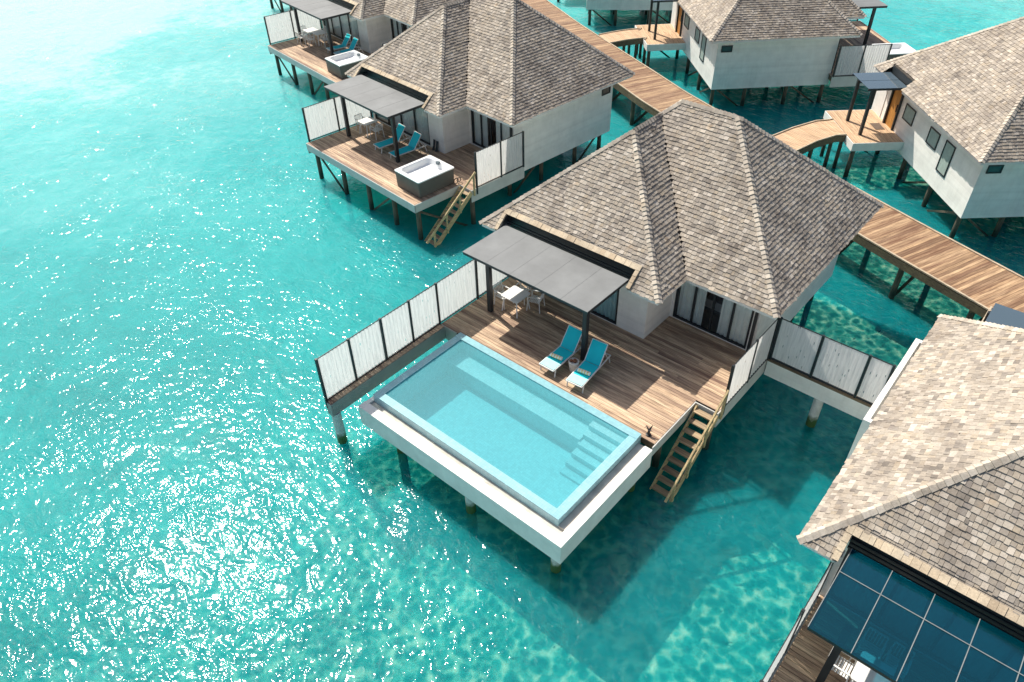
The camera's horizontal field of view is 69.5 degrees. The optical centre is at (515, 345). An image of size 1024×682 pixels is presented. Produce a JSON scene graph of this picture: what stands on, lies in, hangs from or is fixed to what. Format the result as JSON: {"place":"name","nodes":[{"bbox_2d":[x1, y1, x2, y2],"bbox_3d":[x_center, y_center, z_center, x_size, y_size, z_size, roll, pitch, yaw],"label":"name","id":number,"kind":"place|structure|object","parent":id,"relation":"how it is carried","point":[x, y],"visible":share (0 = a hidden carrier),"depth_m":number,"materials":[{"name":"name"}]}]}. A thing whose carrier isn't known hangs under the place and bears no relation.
{"place":"outdoors","nodes":[
{"label":"outdoors","id":0,"kind":"place"},
{"bbox_2d":[0,0,1023,681],"bbox_3d":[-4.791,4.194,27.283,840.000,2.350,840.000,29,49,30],"label":"sea water","id":1,"kind":"structure","parent":0,"point":[202,266],"depth_m":27.15,"materials":[{"name":"teal liquid"}]},
{"bbox_2d":[270,0,292,12],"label":"overwater villa","id":2,"kind":"object","parent":1,"relation":"in","point":[281,6],"visible":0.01,"depth_m":64.13,"materials":[{"name":"brown wood"}]},
{"bbox_2d":[332,412,347,443],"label":"support pillar","id":3,"kind":"structure","parent":1,"relation":"in","point":[339,427],"depth_m":25.85,"materials":[{"name":"concrete"}]},
{"bbox_2d":[268,0,455,99],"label":"overwater villa","id":4,"kind":"object","parent":1,"relation":"in","point":[372,26],"visible":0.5,"depth_m":50.30,"materials":[{"name":"brown wood"}]},
{"bbox_2d":[263,10,321,44],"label":"privacy screen","id":5,"kind":"object","parent":4,"relation":"attached to","point":[282,26],"visible":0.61,"depth_m":52.66,"materials":[{"name":"white wood"}]},
{"bbox_2d":[295,31,307,44],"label":"patio chair","id":6,"kind":"object","parent":4,"relation":"on","point":[298,35],"visible":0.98,"depth_m":52.27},
{"bbox_2d":[303,33,315,46],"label":"patio chair","id":7,"kind":"object","parent":4,"relation":"on","point":[307,38],"visible":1,"depth_m":51.91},
{"bbox_2d":[303,27,319,42],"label":"patio table","id":8,"kind":"object","parent":4,"relation":"on","point":[310,30],"visible":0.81,"depth_m":52.56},
{"bbox_2d":[281,0,354,55],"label":"pergola","id":9,"kind":"object","parent":4,"relation":"on","point":[322,10],"visible":1,"depth_m":49.86,"materials":[{"name":"grey metal"}]},
{"bbox_2d":[311,30,328,45],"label":"patio table","id":10,"kind":"object","parent":4,"relation":"on","point":[319,32],"visible":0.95,"depth_m":52.09,"materials":[{"name":"white plastic"}]},
{"bbox_2d":[320,34,328,46],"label":"patio chair","id":11,"kind":"object","parent":4,"relation":"on","point":[324,39],"visible":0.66,"depth_m":51.78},
{"bbox_2d":[326,33,356,50],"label":"sun lounger","id":12,"kind":"object","parent":4,"relation":"on","point":[345,42],"visible":0.84,"depth_m":50.97,"materials":[{"name":"teal fabric"}]},
{"bbox_2d":[323,14,360,46],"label":"sliding door","id":13,"kind":"structure","parent":4,"relation":"in","point":[341,25],"depth_m":52.20,"materials":[{"name":"grey glass"}]},
{"bbox_2d":[325,50,367,78],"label":"hot tub","id":14,"kind":"object","parent":4,"relation":"on","point":[339,65],"visible":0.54,"depth_m":47.81,"materials":[{"name":"white ceramic"}]},
{"bbox_2d":[333,37,363,54],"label":"sun lounger","id":15,"kind":"object","parent":4,"relation":"on","point":[353,44],"visible":0.78,"depth_m":50.33,"materials":[{"name":"teal fabric"}]},
{"bbox_2d":[390,18,409,38],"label":"sliding door","id":16,"kind":"structure","parent":4,"relation":"in","point":[397,26],"depth_m":50.47,"materials":[{"name":"grey glass"}]},
{"bbox_2d":[306,0,634,239],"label":"overwater villa","id":17,"kind":"object","parent":1,"relation":"in","point":[487,73],"visible":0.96,"depth_m":38.23,"materials":[{"name":"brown wood"}]},
{"bbox_2d":[301,96,372,141],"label":"privacy screen","id":18,"kind":"object","parent":17,"relation":"attached to","point":[326,114],"visible":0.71,"depth_m":40.55,"materials":[{"name":"grey metal"}]},
{"bbox_2d":[354,113,369,132],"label":"patio chair","id":19,"kind":"object","parent":17,"relation":"on","point":[358,122],"visible":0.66,"depth_m":41.12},
{"bbox_2d":[358,117,379,137],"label":"patio table","id":20,"kind":"object","parent":17,"relation":"on","point":[366,121],"visible":0.94,"depth_m":40.59,"materials":[{"name":"white plastic"}]},
{"bbox_2d":[370,123,384,139],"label":"patio chair","id":21,"kind":"object","parent":17,"relation":"on","point":[375,129],"visible":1,"depth_m":40.36,"materials":[{"name":"white plastic"}]},
{"bbox_2d":[324,63,431,162],"bbox_3d":[-7.187,-12.239,39.073,2.820,3.250,5.860,-32,50,-31],"label":"pergola","id":22,"kind":"object","parent":17,"relation":"on","point":[381,96],"visible":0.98,"depth_m":38.24,"materials":[{"name":"grey metal"}]},
{"bbox_2d":[373,123,410,153],"bbox_3d":[-6.618,-11.109,39.462,2.005,1.019,0.655,-30,48,-29],"label":"sun lounger","id":23,"kind":"object","parent":17,"relation":"on","point":[400,128],"visible":0.89,"depth_m":39.47,"materials":[{"name":"teal fabric"}]},
{"bbox_2d":[375,107,430,145],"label":"sliding door","id":24,"kind":"structure","parent":17,"relation":"in","point":[416,120],"depth_m":40.04,"materials":[{"name":"grey glass"}]},
{"bbox_2d":[388,131,426,157],"bbox_3d":[-5.662,-10.455,38.676,2.005,1.019,0.655,-30,48,-29],"label":"sun lounger","id":25,"kind":"object","parent":17,"relation":"on","point":[414,140],"visible":0.94,"depth_m":38.73,"materials":[{"name":"teal fabric"}]},
{"bbox_2d":[395,155,460,197],"bbox_3d":[-4.278,-8.360,36.234,2.544,0.900,2.095,-32,50,-31],"label":"hot tub","id":26,"kind":"object","parent":17,"relation":"on","point":[424,176],"visible":1,"depth_m":35.97,"materials":[{"name":"white plastic"}]},
{"bbox_2d":[424,171,475,246],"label":"wooden staircase","id":27,"kind":"structure","parent":17,"relation":"attached to","point":[460,191],"depth_m":36.01,"materials":[{"name":"brown wood"}]},
{"bbox_2d":[471,110,509,148],"bbox_3d":[-1.225,-11.173,38.363,0.167,2.330,3.050,-32,50,-31],"label":"sliding door","id":28,"kind":"structure","parent":17,"relation":"in","point":[480,121],"depth_m":38.76,"materials":[{"name":"grey glass"}]},
{"bbox_2d":[474,131,523,193],"bbox_3d":[-0.755,-9.045,36.474,3.260,2.220,0.080,-33,50,-31],"label":"privacy screen","id":29,"kind":"object","parent":17,"relation":"attached to","point":[499,159],"visible":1,"depth_m":36.33,"materials":[{"name":"grey metal"}]},
{"bbox_2d":[602,86,610,95],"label":"window","id":30,"kind":"structure","parent":17,"relation":"in","point":[605,91],"depth_m":40.54,"materials":[{"name":"black glass"}]},
{"bbox_2d":[326,99,883,467],"bbox_3d":[4.291,-2.233,28.221,11.945,11.531,21.740,29,49,30],"label":"overwater villa","id":31,"kind":"object","parent":1,"relation":"in","point":[689,207],"visible":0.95,"depth_m":26.37,"materials":[{"name":"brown wood"}]},
{"bbox_2d":[314,259,508,407],"bbox_3d":[-3.347,-1.093,27.248,0.080,2.220,9.540,29,49,30],"label":"privacy screen","id":32,"kind":"object","parent":31,"relation":"attached to","point":[347,362],"visible":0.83,"depth_m":26.43,"materials":[{"name":"white painted wood boards"},{"name":"charcoal metal"}]},
{"bbox_2d":[493,281,513,309],"bbox_3d":[-0.482,-1.973,28.780,0.612,0.840,0.570,29,49,30],"label":"patio chair","id":33,"kind":"object","parent":31,"relation":"on","point":[499,293],"visible":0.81,"depth_m":28.73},
{"bbox_2d":[501,285,529,317],"bbox_3d":[0.011,-1.687,28.504,0.840,0.754,0.840,29,49,30],"label":"patio table","id":34,"kind":"object","parent":31,"relation":"on","point":[516,294],"visible":1,"depth_m":28.25,"materials":[{"name":"white plastic"}]},
{"bbox_2d":[516,282,531,304],"bbox_3d":[0.284,-2.163,28.985,0.570,0.840,0.613,24,46,26],"label":"patio chair","id":35,"kind":"object","parent":31,"relation":"on","point":[526,289],"visible":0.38,"depth_m":29.02,"materials":[{"name":"white plastic"}]},
{"bbox_2d":[526,290,544,313],"bbox_3d":[0.803,-1.781,28.527,0.612,0.840,0.570,15,43,18],"label":"patio chair","id":36,"kind":"object","parent":31,"relation":"on","point":[532,297],"visible":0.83,"depth_m":28.45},
{"bbox_2d":[463,208,637,360],"bbox_3d":[1.147,-2.109,27.044,5.860,3.250,2.820,29,49,30],"label":"pergola","id":37,"kind":"object","parent":31,"relation":"on","point":[585,282],"visible":0.96,"depth_m":26.21,"materials":[{"name":"grey metal"}]},
{"bbox_2d":[539,324,581,377],"bbox_3d":[1.693,0.133,26.136,0.655,1.019,2.005,28,48,29],"label":"sun lounger","id":38,"kind":"object","parent":31,"relation":"on","point":[571,339],"visible":0.93,"depth_m":26.20,"materials":[{"name":"teal fabric"}]},
{"bbox_2d":[550,352,562,360],"bbox_3d":[1.435,0.382,25.974,0.460,0.138,0.142,23,46,26],"label":"rolled towel","id":39,"kind":"object","parent":38,"relation":"on","point":[556,356],"visible":1,"depth_m":25.92,"materials":[{"name":"beige fabric"}]},
{"bbox_2d":[568,358,578,371],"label":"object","id":40,"kind":"object","parent":31,"relation":"on","point":[573,364],"visible":0.94,"depth_m":25.75,"materials":[{"name":"white ceramic"}]},
{"bbox_2d":[566,338,610,392],"bbox_3d":[2.537,0.633,25.532,0.655,1.019,2.005,24,47,26],"label":"sun lounger","id":41,"kind":"object","parent":31,"relation":"on","point":[596,352],"visible":1,"depth_m":25.62,"materials":[{"name":"teal fabric"}]},
{"bbox_2d":[577,368,590,375],"bbox_3d":[2.348,0.898,25.349,0.460,0.138,0.142,21,45,24],"label":"rolled towel","id":42,"kind":"object","parent":41,"relation":"on","point":[583,371],"visible":1,"depth_m":25.30,"materials":[{"name":"beige fabric"}]},
{"bbox_2d":[591,289,619,323],"bbox_3d":[1.934,-2.755,28.457,5.060,2.330,0.170,29,49,30],"label":"sliding door","id":43,"kind":"structure","parent":31,"relation":"in","point":[609,308],"depth_m":27.92,"materials":[{"name":"grey glass"}]},
{"bbox_2d":[649,390,728,502],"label":"wooden staircase","id":44,"kind":"structure","parent":31,"relation":"attached to","point":[687,465],"depth_m":24.40,"materials":[{"name":"brown wood"}]},
{"bbox_2d":[673,282,754,348],"bbox_3d":[7.199,-1.418,26.770,3.050,2.330,0.167,29,49,30],"label":"sliding door","id":45,"kind":"structure","parent":31,"relation":"in","point":[735,320],"depth_m":26.98,"materials":[{"name":"grey glass"}]},
{"bbox_2d":[723,318,779,414],"bbox_3d":[7.936,0.670,24.921,0.080,2.220,3.260,29,49,30],"label":"privacy screen","id":46,"kind":"object","parent":31,"relation":"attached to","point":[755,357],"visible":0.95,"depth_m":24.76,"materials":[{"name":"white wood"}]},
{"bbox_2d":[557,0,672,25],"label":"overwater villa","id":47,"kind":"object","parent":1,"relation":"in","point":[613,5],"visible":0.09,"depth_m":59.44,"materials":[{"name":"white wood"}]},
{"bbox_2d":[635,0,889,105],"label":"overwater villa","id":48,"kind":"object","parent":1,"relation":"in","point":[733,44],"visible":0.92,"depth_m":45.96,"materials":[{"name":"white paint"}]},
{"bbox_2d":[648,0,678,39],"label":"porch canopy","id":49,"kind":"object","parent":48,"relation":"on","point":[656,17],"visible":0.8,"depth_m":51.43,"materials":[{"name":"grey metal"}]},
{"bbox_2d":[675,2,683,35],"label":"entrance door","id":50,"kind":"structure","parent":48,"relation":"in","point":[680,13],"depth_m":52.34,"materials":[{"name":"brown wood"}]},
{"bbox_2d":[684,13,689,29],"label":"window","id":51,"kind":"structure","parent":48,"relation":"in","point":[687,19],"depth_m":50.83,"materials":[{"name":"grey glass"}]},
{"bbox_2d":[694,26,700,43],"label":"window","id":52,"kind":"structure","parent":48,"relation":"in","point":[697,31],"depth_m":48.80,"materials":[{"name":"grey glass"}]},
{"bbox_2d":[699,34,706,61],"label":"window","id":53,"kind":"structure","parent":48,"relation":"in","point":[703,43],"depth_m":47.82,"materials":[{"name":"grey glass"}]},
{"bbox_2d":[721,45,732,52],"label":"window","id":54,"kind":"structure","parent":48,"relation":"in","point":[728,48],"depth_m":45.21,"materials":[{"name":"black glass"}]},
{"bbox_2d":[832,44,892,76],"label":"privacy screen","id":55,"kind":"object","parent":48,"relation":"attached to","point":[850,60],"visible":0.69,"depth_m":45.69,"materials":[{"name":"white wood"}]},
{"bbox_2d":[852,0,887,44],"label":"pergola","id":56,"kind":"object","parent":48,"relation":"on","point":[869,4],"visible":0.56,"depth_m":48.81,"materials":[{"name":"grey metal"}]},
{"bbox_2d":[872,43,915,59],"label":"hot tub","id":57,"kind":"object","parent":48,"relation":"on","point":[899,49],"visible":0.28,"depth_m":47.83,"materials":[{"name":"white ceramic"}]},
{"bbox_2d":[806,398,823,427],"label":"support pillar","id":58,"kind":"structure","parent":1,"relation":"in","point":[814,412],"depth_m":26.15,"materials":[{"name":"concrete"}]},
{"bbox_2d":[764,358,871,419],"bbox_3d":[10.607,1.504,25.602,3.980,0.705,0.400,29,49,30],"label":"low wall beam","id":59,"kind":"object","parent":58,"relation":"on","point":[823,392],"visible":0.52,"depth_m":25.51,"materials":[{"name":"white"}]},
{"bbox_2d":[769,317,896,404],"bbox_3d":[10.487,0.564,24.754,3.870,1.920,0.080,29,49,30],"label":"privacy screen","id":60,"kind":"object","parent":59,"relation":"on","point":[821,354],"visible":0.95,"depth_m":24.69,"materials":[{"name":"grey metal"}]},
{"bbox_2d":[768,314,1023,681],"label":"overwater villa","id":61,"kind":"object","parent":1,"relation":"in","point":[932,471],"visible":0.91,"depth_m":17.52,"materials":[{"name":"brown wood"}]},
{"bbox_2d":[759,561,833,681],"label":"privacy screen","id":62,"kind":"object","parent":61,"relation":"attached to","point":[803,613],"visible":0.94,"depth_m":17.44,"materials":[{"name":"white wood"}]},
{"bbox_2d":[831,646,856,681],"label":"patio chair","id":63,"kind":"object","parent":61,"relation":"on","point":[843,668],"visible":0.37,"depth_m":17.38,"materials":[{"name":"white plastic"}]},
{"bbox_2d":[850,661,890,681],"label":"patio table","id":64,"kind":"object","parent":61,"relation":"on","point":[861,672],"visible":0.45,"depth_m":16.93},
{"bbox_2d":[807,525,1023,681],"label":"pergola","id":65,"kind":"object","parent":61,"relation":"on","point":[874,600],"visible":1,"depth_m":15.72,"materials":[{"name":"blue glass"}]},
{"bbox_2d":[983,303,1023,328],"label":"porch canopy","id":66,"kind":"object","parent":61,"relation":"on","point":[1001,315],"visible":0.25,"depth_m":23.70,"materials":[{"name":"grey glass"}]},
{"bbox_2d":[823,17,1023,237],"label":"overwater villa","id":67,"kind":"object","parent":1,"relation":"in","point":[949,119],"visible":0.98,"depth_m":35.21,"materials":[{"name":"white paint"}]},
{"bbox_2d":[870,123,883,129],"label":"doormat","id":68,"kind":"object","parent":67,"relation":"on","point":[877,126],"visible":1,"depth_m":40.71,"materials":[{"name":"beige fabric"}]},
{"bbox_2d":[846,65,912,134],"bbox_3d":[19.235,-13.085,39.624,2.170,3.000,2.300,-2,41,-1],"label":"porch canopy","id":69,"kind":"object","parent":67,"relation":"on","point":[895,78],"visible":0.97,"depth_m":38.93,"materials":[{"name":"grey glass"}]},
{"bbox_2d":[882,90,903,129],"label":"entrance door","id":70,"kind":"structure","parent":67,"relation":"in","point":[896,98],"depth_m":40.12,"materials":[{"name":"orange wood"}]},
{"bbox_2d":[902,103,916,126],"bbox_3d":[20.620,-12.093,38.687,0.050,0.810,1.100,-2,41,-1],"label":"window","id":71,"kind":"structure","parent":67,"relation":"in","point":[909,113],"depth_m":38.68,"materials":[{"name":"grey glass"}]},
{"bbox_2d":[925,126,940,150],"bbox_3d":[20.704,-10.280,36.621,0.050,0.840,1.000,-2,41,-1],"label":"window","id":72,"kind":"structure","parent":67,"relation":"in","point":[933,136],"depth_m":36.60,"materials":[{"name":"grey glass"}]},
{"bbox_2d":[935,139,955,177],"bbox_3d":[20.756,-9.023,35.644,0.050,1.560,0.880,-2,41,-1],"label":"window","id":73,"kind":"structure","parent":67,"relation":"in","point":[948,151],"depth_m":35.64,"materials":[{"name":"grey glass"}]},
{"bbox_2d":[986,165,1004,173],"bbox_3d":[21.431,-7.884,33.006,0.680,0.400,0.050,-2,41,-1],"label":"window","id":74,"kind":"structure","parent":67,"relation":"in","point":[992,169],"depth_m":33.01,"materials":[{"name":"glass"}]},
{"bbox_2d":[598,28,646,63],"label":"side path","id":75,"kind":"structure","parent":0,"point":[626,37],"depth_m":52.82,"materials":[{"name":"brown wood"}]},
{"bbox_2d":[646,425,652,436],"bbox_3d":[4.253,2.705,23.537,0.206,0.404,0.190,6,41,8],"label":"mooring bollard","id":76,"kind":"object","parent":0,"point":[648,433],"visible":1,"depth_m":23.53,"materials":[{"name":"black metal"}]},
{"bbox_2d":[705,293,723,315],"bbox_3d":[8.683,-1.992,28.290,2.000,1.180,2.100,29,49,30],"label":"bed","id":77,"kind":"object","parent":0,"point":[709,303],"visible":0.06,"depth_m":28.19,"materials":[{"name":"fabric"}]},
{"bbox_2d":[772,118,846,168],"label":"side path","id":78,"kind":"structure","parent":0,"point":[808,137],"depth_m":40.19,"materials":[{"name":"brown wood"}]},
{"label":"sea bed","id":79,"kind":"structure","parent":0,"visible":0},
{"bbox_2d":[358,332,652,572],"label":"plunge pool","id":80,"kind":"structure","parent":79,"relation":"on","point":[554,473],"depth_m":24.35,"materials":[{"name":"tile"}]},
{"bbox_2d":[521,0,1023,320],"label":"boardwalk","id":81,"kind":"structure","parent":79,"relation":"on","point":[974,282],"depth_m":31.86,"materials":[{"name":"brown wood"}]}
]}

